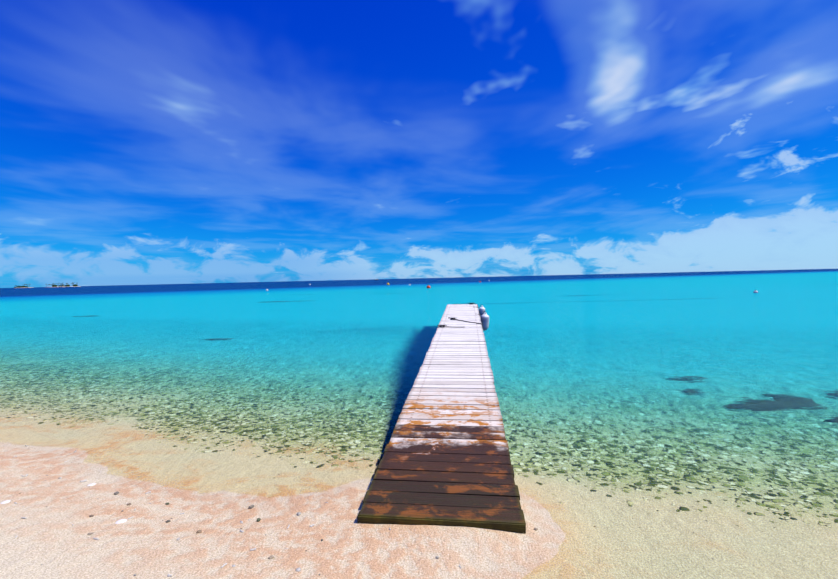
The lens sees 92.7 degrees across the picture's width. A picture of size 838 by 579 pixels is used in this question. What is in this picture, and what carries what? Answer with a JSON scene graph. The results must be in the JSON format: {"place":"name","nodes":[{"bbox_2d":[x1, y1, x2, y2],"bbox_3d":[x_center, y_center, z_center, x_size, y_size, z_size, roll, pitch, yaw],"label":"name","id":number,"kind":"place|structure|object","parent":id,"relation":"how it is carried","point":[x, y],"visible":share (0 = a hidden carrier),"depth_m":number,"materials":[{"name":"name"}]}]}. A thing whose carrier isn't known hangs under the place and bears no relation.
{"place":"outdoors","nodes":[
{"label":"outdoors","id":0,"kind":"place"},
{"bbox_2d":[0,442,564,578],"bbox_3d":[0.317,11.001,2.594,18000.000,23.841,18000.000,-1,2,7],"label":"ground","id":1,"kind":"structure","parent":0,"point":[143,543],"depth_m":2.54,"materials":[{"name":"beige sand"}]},
{"bbox_2d":[0,445,460,576],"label":"beach debris","id":2,"kind":"object","parent":1,"relation":"on","point":[117,522],"visible":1,"depth_m":2.72,"materials":[{"name":"white"}]},
{"bbox_2d":[19,475,537,575],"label":"beach pebbles","id":3,"kind":"object","parent":1,"relation":"on","point":[259,519],"visible":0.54,"depth_m":2.72,"materials":[{"name":"stone"}]},
{"bbox_2d":[0,269,837,578],"bbox_3d":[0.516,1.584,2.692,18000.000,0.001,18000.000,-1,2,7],"label":"water","id":4,"kind":"structure","parent":0,"point":[670,425],"depth_m":5.82,"materials":[{"name":"teal liquid"}]},
{"bbox_2d":[14,284,33,287],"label":"islet","id":5,"kind":"object","parent":4,"relation":"in","point":[24,286],"visible":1,"depth_m":1938.06,"materials":[{"name":"beige"}]},
{"bbox_2d":[46,283,80,286],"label":"islet","id":6,"kind":"object","parent":4,"relation":"in","point":[62,285],"visible":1,"depth_m":1730.63,"materials":[{"name":"beige"}]},
{"bbox_2d":[357,304,525,533],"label":"pier","id":7,"kind":"structure","parent":4,"relation":"in","point":[445,461],"depth_m":3.55,"materials":[{"name":"brown wood"}]},
{"bbox_2d":[478,305,484,317],"bbox_3d":[2.073,0.744,13.629,0.387,0.536,0.229,0,2,31],"label":"fender","id":8,"kind":"object","parent":7,"relation":"attached to","point":[481,309],"visible":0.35,"depth_m":13.50,"materials":[{"name":"plastic"}]},
{"bbox_2d":[479,311,488,330],"bbox_3d":[1.898,0.914,11.840,0.385,0.603,0.264,0,2,36],"label":"fender","id":9,"kind":"object","parent":7,"relation":"attached to","point":[485,320],"visible":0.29,"depth_m":11.71,"materials":[{"name":"plastic"}]},
{"bbox_2d":[0,0,837,287],"label":"sky","id":10,"kind":"structure","parent":0,"point":[143,142],"materials":[{"name":"blue"}]}
]}

